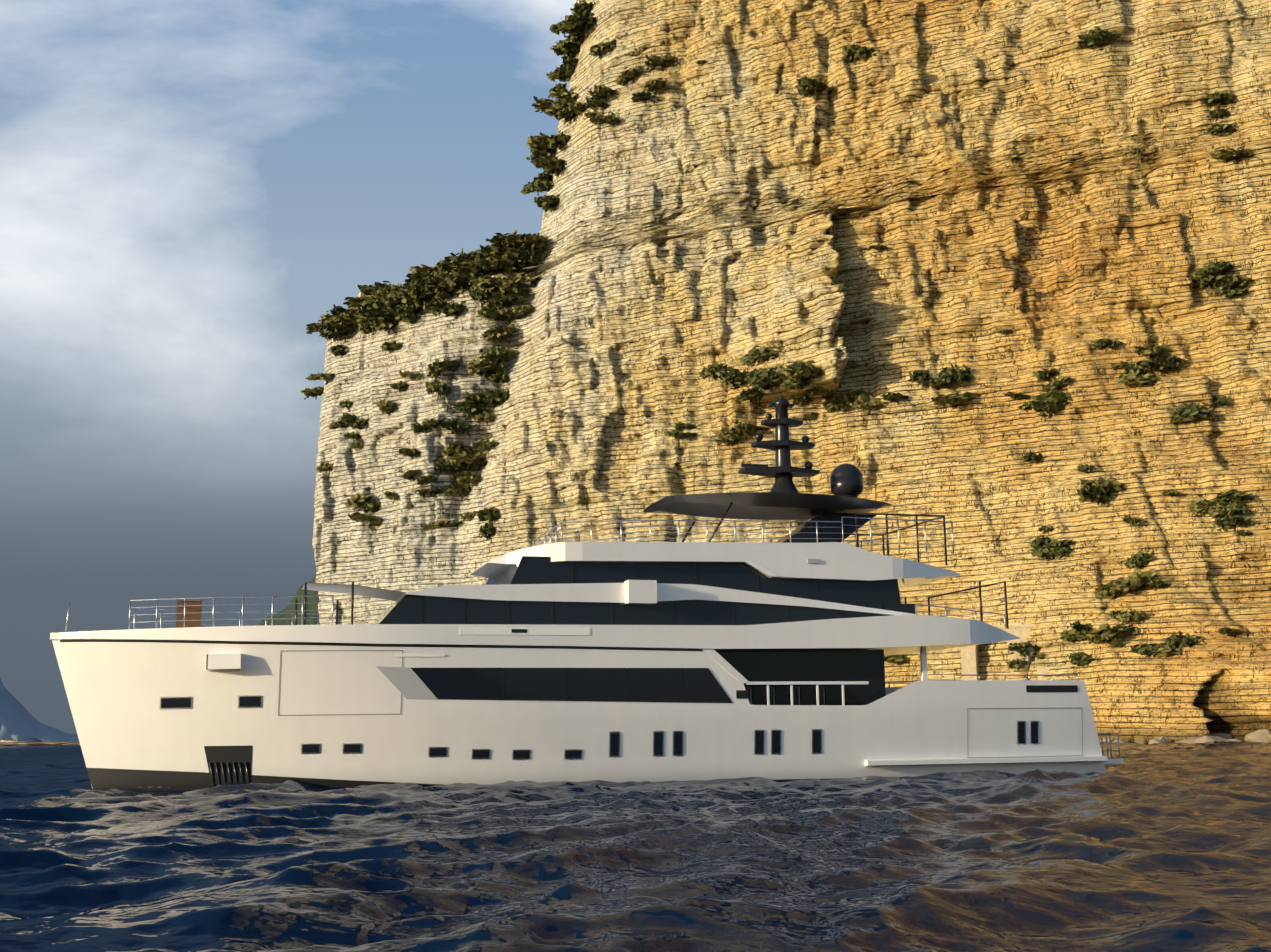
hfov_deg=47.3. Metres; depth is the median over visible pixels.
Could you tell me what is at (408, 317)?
shrub
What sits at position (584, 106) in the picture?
shrub
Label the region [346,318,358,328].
shrub
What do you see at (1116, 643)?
shrub
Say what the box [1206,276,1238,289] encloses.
shrub
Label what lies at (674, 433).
shrub
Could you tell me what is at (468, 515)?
shrub
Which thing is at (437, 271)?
shrub
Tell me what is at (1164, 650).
shrub
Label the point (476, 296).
shrub
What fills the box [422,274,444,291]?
shrub
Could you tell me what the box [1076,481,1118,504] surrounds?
shrub
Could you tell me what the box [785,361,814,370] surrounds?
shrub
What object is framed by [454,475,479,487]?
shrub
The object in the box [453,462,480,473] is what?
shrub
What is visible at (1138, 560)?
shrub
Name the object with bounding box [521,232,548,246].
shrub
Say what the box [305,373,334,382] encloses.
shrub
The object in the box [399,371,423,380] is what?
shrub
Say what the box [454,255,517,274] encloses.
shrub
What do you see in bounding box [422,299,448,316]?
shrub
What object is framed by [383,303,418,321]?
shrub
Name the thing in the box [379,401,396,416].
shrub
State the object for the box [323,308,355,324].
shrub
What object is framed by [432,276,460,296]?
shrub
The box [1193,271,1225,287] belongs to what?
shrub
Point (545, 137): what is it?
shrub
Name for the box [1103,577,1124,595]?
shrub
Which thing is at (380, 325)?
shrub
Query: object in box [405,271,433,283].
shrub
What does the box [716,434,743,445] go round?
shrub
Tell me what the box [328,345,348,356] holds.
shrub
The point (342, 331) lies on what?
shrub
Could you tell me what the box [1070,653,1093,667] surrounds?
shrub
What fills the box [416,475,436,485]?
shrub
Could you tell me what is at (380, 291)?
shrub
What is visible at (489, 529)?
shrub
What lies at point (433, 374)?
shrub
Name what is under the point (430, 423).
shrub
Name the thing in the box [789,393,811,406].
shrub
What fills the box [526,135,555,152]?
shrub
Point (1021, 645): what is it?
shrub
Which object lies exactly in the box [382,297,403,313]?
shrub
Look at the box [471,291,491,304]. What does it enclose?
shrub
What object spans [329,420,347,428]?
shrub
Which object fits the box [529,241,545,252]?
shrub
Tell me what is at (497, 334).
shrub
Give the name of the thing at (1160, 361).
shrub
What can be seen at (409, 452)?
shrub
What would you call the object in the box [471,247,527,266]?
shrub
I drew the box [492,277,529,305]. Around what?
shrub
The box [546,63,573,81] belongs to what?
shrub
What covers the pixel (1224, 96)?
shrub
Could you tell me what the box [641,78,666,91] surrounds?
shrub
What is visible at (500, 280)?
shrub
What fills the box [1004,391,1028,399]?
shrub
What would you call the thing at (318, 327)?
shrub
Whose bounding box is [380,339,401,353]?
shrub
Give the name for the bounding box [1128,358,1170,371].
shrub
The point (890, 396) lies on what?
shrub
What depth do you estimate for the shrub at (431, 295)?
293.23 m
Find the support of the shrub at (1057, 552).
on the cliff
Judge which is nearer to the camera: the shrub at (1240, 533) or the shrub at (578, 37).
the shrub at (1240, 533)
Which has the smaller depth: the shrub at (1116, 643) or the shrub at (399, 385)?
the shrub at (1116, 643)
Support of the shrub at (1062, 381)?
on the cliff
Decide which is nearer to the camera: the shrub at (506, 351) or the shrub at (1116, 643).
the shrub at (1116, 643)
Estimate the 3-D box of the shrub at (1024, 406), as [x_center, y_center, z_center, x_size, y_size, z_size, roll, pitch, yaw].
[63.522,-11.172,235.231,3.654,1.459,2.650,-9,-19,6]
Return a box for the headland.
[258,576,319,625]
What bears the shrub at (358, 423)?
on the cliff
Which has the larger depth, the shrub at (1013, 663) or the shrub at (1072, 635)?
the shrub at (1013, 663)
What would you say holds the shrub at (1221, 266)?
on the cliff
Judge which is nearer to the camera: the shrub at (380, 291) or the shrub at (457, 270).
the shrub at (457, 270)
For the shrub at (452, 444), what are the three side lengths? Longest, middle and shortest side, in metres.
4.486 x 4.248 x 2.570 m
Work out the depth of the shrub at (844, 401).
250.40 m
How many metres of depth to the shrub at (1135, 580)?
208.07 m
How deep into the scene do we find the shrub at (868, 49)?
263.99 m
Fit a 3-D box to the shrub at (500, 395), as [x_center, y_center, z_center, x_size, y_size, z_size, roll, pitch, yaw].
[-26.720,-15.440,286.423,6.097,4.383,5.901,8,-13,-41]
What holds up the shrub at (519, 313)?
on the cliff
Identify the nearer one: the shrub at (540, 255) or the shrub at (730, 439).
the shrub at (730, 439)
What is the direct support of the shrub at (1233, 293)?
on the cliff
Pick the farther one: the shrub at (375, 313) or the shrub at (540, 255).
the shrub at (375, 313)
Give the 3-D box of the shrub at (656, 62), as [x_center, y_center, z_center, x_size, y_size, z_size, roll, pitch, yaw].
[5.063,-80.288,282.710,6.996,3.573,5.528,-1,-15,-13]
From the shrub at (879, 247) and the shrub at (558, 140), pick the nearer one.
the shrub at (879, 247)
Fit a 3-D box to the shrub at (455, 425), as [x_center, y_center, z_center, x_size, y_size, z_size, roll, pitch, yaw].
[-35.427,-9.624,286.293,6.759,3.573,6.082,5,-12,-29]
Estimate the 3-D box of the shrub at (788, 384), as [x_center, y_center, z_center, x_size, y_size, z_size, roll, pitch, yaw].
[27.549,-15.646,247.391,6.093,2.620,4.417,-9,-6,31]
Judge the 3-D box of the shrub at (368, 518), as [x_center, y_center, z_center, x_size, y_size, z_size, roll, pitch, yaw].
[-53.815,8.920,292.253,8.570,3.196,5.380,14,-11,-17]
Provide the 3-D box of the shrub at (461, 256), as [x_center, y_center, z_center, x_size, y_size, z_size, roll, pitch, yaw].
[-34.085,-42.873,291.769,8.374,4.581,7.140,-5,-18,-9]
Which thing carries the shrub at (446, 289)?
on the cliff
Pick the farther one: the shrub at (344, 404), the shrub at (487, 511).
the shrub at (344, 404)
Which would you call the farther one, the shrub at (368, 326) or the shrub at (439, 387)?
the shrub at (368, 326)
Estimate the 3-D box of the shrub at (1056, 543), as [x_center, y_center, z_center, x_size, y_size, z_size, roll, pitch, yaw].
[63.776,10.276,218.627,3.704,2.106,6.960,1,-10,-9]
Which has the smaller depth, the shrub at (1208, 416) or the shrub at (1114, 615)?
the shrub at (1114, 615)
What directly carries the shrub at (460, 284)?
on the cliff
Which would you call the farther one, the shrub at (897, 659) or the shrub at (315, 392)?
the shrub at (315, 392)
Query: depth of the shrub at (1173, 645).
198.55 m
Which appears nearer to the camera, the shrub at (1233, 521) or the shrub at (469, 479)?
the shrub at (1233, 521)
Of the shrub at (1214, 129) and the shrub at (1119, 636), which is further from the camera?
the shrub at (1214, 129)
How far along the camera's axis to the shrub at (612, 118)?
283.16 m
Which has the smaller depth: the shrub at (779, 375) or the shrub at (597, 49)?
the shrub at (779, 375)
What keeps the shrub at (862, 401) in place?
on the cliff
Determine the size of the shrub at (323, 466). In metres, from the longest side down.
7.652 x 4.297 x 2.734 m
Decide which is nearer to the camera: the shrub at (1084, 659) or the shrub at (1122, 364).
the shrub at (1084, 659)
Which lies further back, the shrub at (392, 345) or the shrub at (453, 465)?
the shrub at (392, 345)
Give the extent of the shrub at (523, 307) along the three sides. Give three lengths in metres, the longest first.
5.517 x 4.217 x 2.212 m
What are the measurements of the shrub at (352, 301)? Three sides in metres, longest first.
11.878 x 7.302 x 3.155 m
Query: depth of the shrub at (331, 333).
308.34 m
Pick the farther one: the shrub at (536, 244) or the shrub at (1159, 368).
the shrub at (536, 244)
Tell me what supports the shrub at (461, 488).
on the cliff
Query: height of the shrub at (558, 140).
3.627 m
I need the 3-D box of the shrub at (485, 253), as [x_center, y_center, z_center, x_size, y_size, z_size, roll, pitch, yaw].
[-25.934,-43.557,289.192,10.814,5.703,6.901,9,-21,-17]
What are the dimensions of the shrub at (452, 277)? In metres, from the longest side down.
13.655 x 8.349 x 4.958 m
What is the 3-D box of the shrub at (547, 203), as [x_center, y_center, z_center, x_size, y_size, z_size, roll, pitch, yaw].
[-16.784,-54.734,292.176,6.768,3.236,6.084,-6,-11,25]
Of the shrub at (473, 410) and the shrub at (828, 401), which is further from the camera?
the shrub at (473, 410)
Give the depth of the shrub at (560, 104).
293.95 m
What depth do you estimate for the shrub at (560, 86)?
299.64 m
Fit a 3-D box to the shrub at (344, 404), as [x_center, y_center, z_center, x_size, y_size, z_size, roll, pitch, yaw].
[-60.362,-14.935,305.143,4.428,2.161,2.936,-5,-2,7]
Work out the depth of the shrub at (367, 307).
301.03 m
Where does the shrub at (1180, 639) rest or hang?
on the cliff
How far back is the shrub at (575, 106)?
290.53 m
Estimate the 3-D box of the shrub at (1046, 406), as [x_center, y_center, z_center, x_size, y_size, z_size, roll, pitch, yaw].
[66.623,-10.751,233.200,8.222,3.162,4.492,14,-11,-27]
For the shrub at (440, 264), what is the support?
on the cliff
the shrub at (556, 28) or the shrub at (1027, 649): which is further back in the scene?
the shrub at (556, 28)
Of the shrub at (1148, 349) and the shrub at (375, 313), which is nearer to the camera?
the shrub at (1148, 349)
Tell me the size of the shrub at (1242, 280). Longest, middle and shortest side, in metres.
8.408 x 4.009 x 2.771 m
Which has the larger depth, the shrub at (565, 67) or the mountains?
the mountains
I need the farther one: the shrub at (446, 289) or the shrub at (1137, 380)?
the shrub at (446, 289)
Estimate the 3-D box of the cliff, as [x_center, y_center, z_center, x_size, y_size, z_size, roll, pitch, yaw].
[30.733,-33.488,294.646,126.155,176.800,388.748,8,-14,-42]
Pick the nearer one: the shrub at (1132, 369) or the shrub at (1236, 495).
the shrub at (1236, 495)
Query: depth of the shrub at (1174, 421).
221.70 m
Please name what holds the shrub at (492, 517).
on the cliff
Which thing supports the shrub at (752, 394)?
on the cliff
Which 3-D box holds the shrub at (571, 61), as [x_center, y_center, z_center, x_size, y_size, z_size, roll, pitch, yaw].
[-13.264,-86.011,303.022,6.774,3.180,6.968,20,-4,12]
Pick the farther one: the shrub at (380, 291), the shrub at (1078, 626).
the shrub at (380, 291)
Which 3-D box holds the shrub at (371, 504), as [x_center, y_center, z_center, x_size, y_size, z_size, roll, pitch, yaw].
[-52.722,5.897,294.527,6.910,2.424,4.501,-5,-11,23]
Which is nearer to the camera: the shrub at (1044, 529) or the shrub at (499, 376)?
the shrub at (1044, 529)
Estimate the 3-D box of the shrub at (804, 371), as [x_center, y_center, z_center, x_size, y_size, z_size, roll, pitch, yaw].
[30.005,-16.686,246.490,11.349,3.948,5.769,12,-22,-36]
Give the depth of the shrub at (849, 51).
264.38 m
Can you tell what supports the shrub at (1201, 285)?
on the cliff
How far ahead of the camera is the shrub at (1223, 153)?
233.60 m
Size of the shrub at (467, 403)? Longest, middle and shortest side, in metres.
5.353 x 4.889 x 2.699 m
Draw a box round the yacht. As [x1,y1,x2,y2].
[50,373,1123,790]
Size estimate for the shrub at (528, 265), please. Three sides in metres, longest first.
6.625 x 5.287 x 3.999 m
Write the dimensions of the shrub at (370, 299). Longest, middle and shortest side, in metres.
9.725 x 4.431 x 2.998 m
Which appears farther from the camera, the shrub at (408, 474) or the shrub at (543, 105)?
the shrub at (543, 105)
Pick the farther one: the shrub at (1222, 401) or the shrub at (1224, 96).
the shrub at (1224, 96)
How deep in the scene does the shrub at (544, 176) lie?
296.45 m
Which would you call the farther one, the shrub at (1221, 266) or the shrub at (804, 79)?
the shrub at (804, 79)
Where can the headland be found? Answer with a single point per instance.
(312, 599)
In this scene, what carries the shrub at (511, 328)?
on the cliff
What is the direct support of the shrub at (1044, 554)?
on the cliff
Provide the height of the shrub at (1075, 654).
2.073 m
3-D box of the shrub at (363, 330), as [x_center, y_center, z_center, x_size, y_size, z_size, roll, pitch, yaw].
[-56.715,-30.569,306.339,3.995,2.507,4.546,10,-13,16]
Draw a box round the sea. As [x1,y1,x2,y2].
[0,741,1270,951]
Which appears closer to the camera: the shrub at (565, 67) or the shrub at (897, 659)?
the shrub at (897, 659)
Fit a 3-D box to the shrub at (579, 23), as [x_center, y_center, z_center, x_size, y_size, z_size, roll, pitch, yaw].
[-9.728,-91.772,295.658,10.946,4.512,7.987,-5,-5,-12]
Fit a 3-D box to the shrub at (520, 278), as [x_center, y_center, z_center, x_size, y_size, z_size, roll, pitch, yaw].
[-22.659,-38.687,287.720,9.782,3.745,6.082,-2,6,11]
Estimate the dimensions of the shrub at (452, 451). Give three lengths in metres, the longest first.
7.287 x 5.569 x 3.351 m
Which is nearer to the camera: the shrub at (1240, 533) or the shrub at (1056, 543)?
the shrub at (1240, 533)
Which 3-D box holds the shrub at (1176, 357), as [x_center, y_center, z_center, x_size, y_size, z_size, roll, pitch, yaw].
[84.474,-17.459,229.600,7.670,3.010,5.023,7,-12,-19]
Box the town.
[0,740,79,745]
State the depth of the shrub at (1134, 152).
240.90 m
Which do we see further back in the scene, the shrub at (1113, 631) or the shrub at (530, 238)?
the shrub at (530, 238)
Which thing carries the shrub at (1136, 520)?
on the cliff
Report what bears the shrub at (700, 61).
on the cliff
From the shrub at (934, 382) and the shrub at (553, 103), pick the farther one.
the shrub at (553, 103)
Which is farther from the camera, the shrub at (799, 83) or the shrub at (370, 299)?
the shrub at (370, 299)
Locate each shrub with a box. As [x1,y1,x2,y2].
[300,386,323,399]
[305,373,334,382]
[306,321,331,338]
[316,462,333,474]
[318,313,332,323]
[322,321,339,339]
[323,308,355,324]
[326,304,346,315]
[327,319,355,326]
[327,322,354,338]
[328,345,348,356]
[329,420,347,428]
[331,323,355,342]
[338,400,352,409]
[338,413,356,424]
[340,309,360,327]
[341,493,377,508]
[343,295,373,306]
[344,431,359,440]
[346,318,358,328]
[347,299,382,312]
[347,417,369,428]
[348,511,383,528]
[349,439,363,450]
[354,310,362,317]
[355,314,373,334]
[357,281,394,294]
[357,291,375,307]
[358,499,380,510]
[359,305,369,317]
[359,326,370,336]
[361,314,401,324]
[365,296,381,302]
[367,308,386,317]
[367,507,378,511]
[372,319,397,334]
[373,282,401,299]
[376,301,383,309]
[376,399,394,406]
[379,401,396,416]
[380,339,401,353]
[381,284,429,314]
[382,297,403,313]
[382,491,399,503]
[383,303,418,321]
[385,380,406,391]
[391,283,432,303]
[393,447,419,459]
[396,301,428,315]
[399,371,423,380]
[401,469,420,480]
[402,311,417,323]
[404,274,432,295]
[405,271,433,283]
[409,264,447,278]
[411,422,431,432]
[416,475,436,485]
[417,289,436,296]
[417,487,441,496]
[418,278,457,297]
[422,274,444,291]
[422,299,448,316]
[422,418,444,430]
[422,519,466,530]
[426,268,448,277]
[426,359,461,376]
[426,377,451,401]
[427,371,440,378]
[428,465,451,473]
[431,289,451,300]
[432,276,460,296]
[433,458,460,471]
[436,255,471,270]
[436,288,453,297]
[437,417,470,435]
[440,269,465,274]
[440,301,465,317]
[440,446,474,457]
[441,481,470,501]
[444,268,499,294]
[444,440,464,448]
[445,248,475,267]
[448,451,486,468]
[450,472,481,480]
[452,401,488,417]
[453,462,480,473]
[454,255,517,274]
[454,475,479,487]
[455,279,470,290]
[458,399,483,412]
[460,452,486,464]
[460,511,475,520]
[464,392,498,403]
[465,265,492,274]
[466,357,503,378]
[467,274,517,291]
[468,249,525,266]
[468,252,486,260]
[468,287,489,302]
[470,358,496,376]
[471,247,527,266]
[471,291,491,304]
[472,411,500,425]
[472,437,498,454]
[473,507,498,523]
[474,302,513,323]
[474,389,497,409]
[478,254,516,275]
[479,329,509,344]
[479,346,502,363]
[479,522,498,543]
[480,242,518,263]
[481,290,533,310]
[481,387,509,404]
[482,513,500,523]
[485,230,549,244]
[485,323,518,342]
[487,242,522,253]
[488,371,508,386]
[489,346,510,362]
[491,241,515,252]
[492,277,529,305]
[492,345,516,360]
[496,324,516,340]
[501,252,520,270]
[506,246,528,250]
[506,271,539,286]
[506,308,533,318]
[508,240,528,247]
[510,305,531,314]
[516,259,537,271]
[518,249,544,272]
[520,180,552,195]
[520,239,545,252]
[520,243,545,272]
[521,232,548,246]
[526,132,554,159]
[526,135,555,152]
[527,152,556,169]
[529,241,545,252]
[530,172,552,183]
[531,96,563,116]
[531,195,554,204]
[533,157,565,167]
[533,194,559,211]
[543,162,566,175]
[544,131,569,149]
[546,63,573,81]
[548,83,567,97]
[549,20,568,36]
[549,38,576,56]
[549,100,559,114]
[550,89,577,100]
[552,98,576,116]
[554,41,580,57]
[554,63,574,81]
[554,105,575,123]
[560,15,572,20]
[561,12,595,36]
[562,56,578,68]
[564,33,584,43]
[568,101,588,116]
[570,0,595,16]
[575,102,590,117]
[583,110,604,124]
[586,85,614,101]
[586,97,608,110]
[589,39,616,56]
[602,113,620,126]
[613,66,644,85]
[631,91,651,102]
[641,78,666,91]
[643,53,678,70]
[665,429,685,438]
[673,422,693,429]
[675,432,696,439]
[696,59,706,65]
[699,362,725,378]
[714,366,749,390]
[716,424,742,437]
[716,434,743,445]
[719,378,744,387]
[734,422,755,433]
[736,388,764,401]
[739,346,779,366]
[743,368,762,382]
[747,365,785,392]
[774,369,789,383]
[780,377,814,391]
[783,362,822,386]
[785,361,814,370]
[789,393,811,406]
[795,80,825,91]
[796,77,812,82]
[797,78,828,98]
[804,380,846,396]
[822,399,846,410]
[823,393,854,412]
[839,56,858,63]
[841,44,877,64]
[847,387,872,399]
[850,394,884,412]
[851,46,875,52]
[869,243,887,252]
[879,392,908,403]
[884,654,910,664]
[908,369,929,385]
[920,377,950,389]
[931,390,981,406]
[933,364,971,389]
[1001,329,1014,335]
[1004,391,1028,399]
[1005,658,1027,670]
[1008,642,1030,649]
[1009,641,1041,653]
[1017,401,1031,410]
[1020,450,1042,466]
[1020,650,1045,658]
[1027,547,1055,559]
[1028,535,1054,548]
[1029,545,1044,556]
[1031,393,1054,400]
[1031,399,1064,417]
[1033,367,1058,382]
[1038,389,1071,404]
[1038,525,1053,534]
[1041,538,1071,547]
[1042,375,1072,391]
[1047,545,1072,559]
[1059,628,1092,645]
[1066,651,1085,656]
[1070,621,1090,638]
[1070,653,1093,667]
[1075,464,1094,472]
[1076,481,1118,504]
[1078,29,1103,47]
[1080,477,1125,492]
[1082,629,1122,642]
[1083,633,1131,643]
[1086,623,1136,642]
[1086,632,1105,643]
[1088,26,1110,40]
[1090,337,1122,352]
[1095,569,1155,599]
[1099,30,1120,43]
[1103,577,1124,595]
[1107,610,1122,618]
[1107,639,1127,647]
[1110,360,1132,369]
[1116,372,1161,385]
[1116,608,1146,626]
[1122,515,1143,526]
[1123,366,1145,375]
[1124,550,1152,570]
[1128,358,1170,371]
[1130,148,1145,158]
[1131,642,1162,657]
[1134,343,1170,359]
[1143,579,1169,590]
[1145,354,1186,373]
[1149,355,1186,371]
[1150,644,1182,655]
[1152,359,1175,370]
[1161,490,1179,497]
[1161,631,1201,652]
[1163,643,1179,647]
[1169,402,1214,423]
[1170,417,1192,424]
[1178,412,1216,419]
[1186,497,1227,515]
[1189,266,1226,280]
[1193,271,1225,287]
[1194,280,1216,288]
[1198,90,1235,107]
[1202,396,1231,408]
[1203,123,1233,135]
[1204,260,1234,276]
[1206,147,1253,162]
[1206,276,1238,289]
[1206,284,1229,296]
[1206,500,1245,516]
[1208,106,1230,118]
[1211,489,1233,499]
[1211,502,1239,519]
[1213,514,1251,531]
[1215,627,1243,636]
[1217,489,1255,501]
[1218,274,1250,289]
[1226,288,1247,297]
[1233,530,1254,535]
[1234,506,1249,515]
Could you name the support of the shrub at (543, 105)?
on the cliff
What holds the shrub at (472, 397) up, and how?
on the cliff
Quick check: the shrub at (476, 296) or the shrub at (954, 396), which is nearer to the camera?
the shrub at (954, 396)
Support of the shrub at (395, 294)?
on the cliff
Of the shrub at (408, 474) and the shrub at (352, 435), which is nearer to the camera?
the shrub at (408, 474)
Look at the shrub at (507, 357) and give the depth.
287.36 m
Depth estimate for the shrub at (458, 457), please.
284.62 m
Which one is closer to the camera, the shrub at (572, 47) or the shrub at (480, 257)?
the shrub at (480, 257)
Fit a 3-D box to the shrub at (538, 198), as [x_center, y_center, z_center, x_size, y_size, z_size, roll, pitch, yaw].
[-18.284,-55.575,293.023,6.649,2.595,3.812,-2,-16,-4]
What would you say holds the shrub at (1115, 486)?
on the cliff
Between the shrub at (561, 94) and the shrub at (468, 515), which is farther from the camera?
the shrub at (561, 94)
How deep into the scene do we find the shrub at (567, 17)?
303.26 m
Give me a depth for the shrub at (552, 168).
292.07 m
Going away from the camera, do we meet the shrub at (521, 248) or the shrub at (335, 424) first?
the shrub at (521, 248)
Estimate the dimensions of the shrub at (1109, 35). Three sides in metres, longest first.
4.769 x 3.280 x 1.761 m
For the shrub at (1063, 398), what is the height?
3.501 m
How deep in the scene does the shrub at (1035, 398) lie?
233.46 m
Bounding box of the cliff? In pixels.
[312,0,1270,743]
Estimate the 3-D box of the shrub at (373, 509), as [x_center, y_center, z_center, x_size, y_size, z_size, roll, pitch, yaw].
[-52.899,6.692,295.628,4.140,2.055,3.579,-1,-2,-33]
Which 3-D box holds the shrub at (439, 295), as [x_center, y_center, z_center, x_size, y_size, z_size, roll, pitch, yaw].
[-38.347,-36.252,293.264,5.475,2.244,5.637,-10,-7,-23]
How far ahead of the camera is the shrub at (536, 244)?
288.02 m
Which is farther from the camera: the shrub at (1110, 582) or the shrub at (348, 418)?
the shrub at (348, 418)
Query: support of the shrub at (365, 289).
on the cliff
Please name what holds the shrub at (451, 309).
on the cliff
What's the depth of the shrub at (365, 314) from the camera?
301.63 m
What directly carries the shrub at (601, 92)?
on the cliff
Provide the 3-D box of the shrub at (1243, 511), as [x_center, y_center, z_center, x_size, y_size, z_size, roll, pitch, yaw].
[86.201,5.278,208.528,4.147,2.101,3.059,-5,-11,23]
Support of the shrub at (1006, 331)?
on the cliff
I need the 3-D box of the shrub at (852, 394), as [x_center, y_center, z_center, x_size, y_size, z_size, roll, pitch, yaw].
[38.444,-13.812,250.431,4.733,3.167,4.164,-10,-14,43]
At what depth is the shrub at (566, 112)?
293.26 m
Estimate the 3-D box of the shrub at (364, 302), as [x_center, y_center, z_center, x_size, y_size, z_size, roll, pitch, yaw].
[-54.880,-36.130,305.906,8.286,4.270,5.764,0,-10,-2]
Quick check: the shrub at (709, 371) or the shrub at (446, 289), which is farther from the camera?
the shrub at (446, 289)
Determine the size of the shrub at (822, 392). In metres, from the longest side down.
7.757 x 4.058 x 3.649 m
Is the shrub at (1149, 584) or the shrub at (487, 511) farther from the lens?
the shrub at (487, 511)
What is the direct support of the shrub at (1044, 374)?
on the cliff
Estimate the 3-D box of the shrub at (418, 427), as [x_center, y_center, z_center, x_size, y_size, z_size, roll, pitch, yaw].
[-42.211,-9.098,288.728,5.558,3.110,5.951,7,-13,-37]
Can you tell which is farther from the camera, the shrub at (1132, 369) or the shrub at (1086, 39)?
the shrub at (1086, 39)
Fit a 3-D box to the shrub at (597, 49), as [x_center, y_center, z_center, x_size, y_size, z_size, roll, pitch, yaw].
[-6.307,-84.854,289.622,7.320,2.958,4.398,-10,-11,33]
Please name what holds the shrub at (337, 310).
on the cliff
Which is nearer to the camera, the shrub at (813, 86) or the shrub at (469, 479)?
the shrub at (813, 86)
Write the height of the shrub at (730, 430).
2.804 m
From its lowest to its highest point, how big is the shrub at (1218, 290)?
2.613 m
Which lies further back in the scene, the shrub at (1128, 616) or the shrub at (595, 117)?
the shrub at (595, 117)
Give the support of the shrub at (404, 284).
on the cliff
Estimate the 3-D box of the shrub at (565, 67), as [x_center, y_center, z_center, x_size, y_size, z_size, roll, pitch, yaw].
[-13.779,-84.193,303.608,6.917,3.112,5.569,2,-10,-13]
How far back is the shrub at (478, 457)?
284.36 m
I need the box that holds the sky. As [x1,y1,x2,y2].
[0,0,576,733]
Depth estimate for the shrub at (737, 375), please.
253.61 m
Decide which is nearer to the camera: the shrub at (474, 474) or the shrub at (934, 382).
the shrub at (934, 382)
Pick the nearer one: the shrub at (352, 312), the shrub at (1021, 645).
the shrub at (1021, 645)
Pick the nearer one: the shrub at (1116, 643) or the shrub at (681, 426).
the shrub at (1116, 643)
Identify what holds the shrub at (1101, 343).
on the cliff
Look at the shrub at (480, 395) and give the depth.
286.43 m
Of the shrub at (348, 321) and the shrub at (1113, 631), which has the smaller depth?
the shrub at (1113, 631)
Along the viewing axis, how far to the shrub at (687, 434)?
258.19 m
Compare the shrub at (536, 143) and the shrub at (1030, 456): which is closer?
the shrub at (1030, 456)
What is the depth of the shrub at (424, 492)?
285.49 m
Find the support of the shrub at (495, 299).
on the cliff
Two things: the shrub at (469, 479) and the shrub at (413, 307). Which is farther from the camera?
the shrub at (413, 307)
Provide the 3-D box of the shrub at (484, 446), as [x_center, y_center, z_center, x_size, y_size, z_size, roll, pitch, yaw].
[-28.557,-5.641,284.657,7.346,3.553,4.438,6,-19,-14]
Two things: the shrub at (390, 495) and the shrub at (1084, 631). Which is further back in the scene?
the shrub at (390, 495)
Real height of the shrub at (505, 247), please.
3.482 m
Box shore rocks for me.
[1100,729,1270,743]
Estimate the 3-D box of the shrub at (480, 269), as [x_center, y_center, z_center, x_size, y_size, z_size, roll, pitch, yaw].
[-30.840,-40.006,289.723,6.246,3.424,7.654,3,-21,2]
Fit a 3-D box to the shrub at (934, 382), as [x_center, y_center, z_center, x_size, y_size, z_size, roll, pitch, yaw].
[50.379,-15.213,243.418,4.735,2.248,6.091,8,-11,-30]
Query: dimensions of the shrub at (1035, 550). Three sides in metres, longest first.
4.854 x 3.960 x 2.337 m
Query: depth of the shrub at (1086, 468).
222.98 m
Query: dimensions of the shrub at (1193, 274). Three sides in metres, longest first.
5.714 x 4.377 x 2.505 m
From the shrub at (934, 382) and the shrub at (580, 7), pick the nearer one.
the shrub at (934, 382)
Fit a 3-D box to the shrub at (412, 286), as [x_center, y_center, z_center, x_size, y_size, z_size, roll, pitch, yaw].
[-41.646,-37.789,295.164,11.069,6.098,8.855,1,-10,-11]
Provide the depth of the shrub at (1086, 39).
247.22 m
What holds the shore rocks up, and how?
in the sea
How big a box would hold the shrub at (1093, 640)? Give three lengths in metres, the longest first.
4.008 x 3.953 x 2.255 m
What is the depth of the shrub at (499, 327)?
286.06 m
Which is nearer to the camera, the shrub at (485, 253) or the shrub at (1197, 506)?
the shrub at (1197, 506)
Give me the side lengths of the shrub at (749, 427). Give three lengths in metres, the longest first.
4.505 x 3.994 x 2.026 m
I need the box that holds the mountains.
[0,678,79,742]
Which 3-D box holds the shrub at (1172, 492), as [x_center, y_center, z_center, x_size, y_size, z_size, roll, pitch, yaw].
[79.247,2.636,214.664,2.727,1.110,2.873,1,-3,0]
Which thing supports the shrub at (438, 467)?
on the cliff
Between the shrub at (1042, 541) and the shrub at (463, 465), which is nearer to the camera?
the shrub at (1042, 541)
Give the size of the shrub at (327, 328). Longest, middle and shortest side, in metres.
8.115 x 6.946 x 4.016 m
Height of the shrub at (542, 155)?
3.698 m
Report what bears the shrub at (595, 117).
on the cliff
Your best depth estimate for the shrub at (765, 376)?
249.07 m
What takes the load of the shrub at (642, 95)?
on the cliff
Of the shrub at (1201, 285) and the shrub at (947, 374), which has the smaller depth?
the shrub at (1201, 285)
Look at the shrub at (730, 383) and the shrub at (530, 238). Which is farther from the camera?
the shrub at (530, 238)
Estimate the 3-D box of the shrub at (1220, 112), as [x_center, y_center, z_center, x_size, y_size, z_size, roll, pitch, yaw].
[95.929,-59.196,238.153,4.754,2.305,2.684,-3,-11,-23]
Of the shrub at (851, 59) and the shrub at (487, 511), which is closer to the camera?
the shrub at (851, 59)
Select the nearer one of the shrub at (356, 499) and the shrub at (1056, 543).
the shrub at (1056, 543)
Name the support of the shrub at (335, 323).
on the cliff

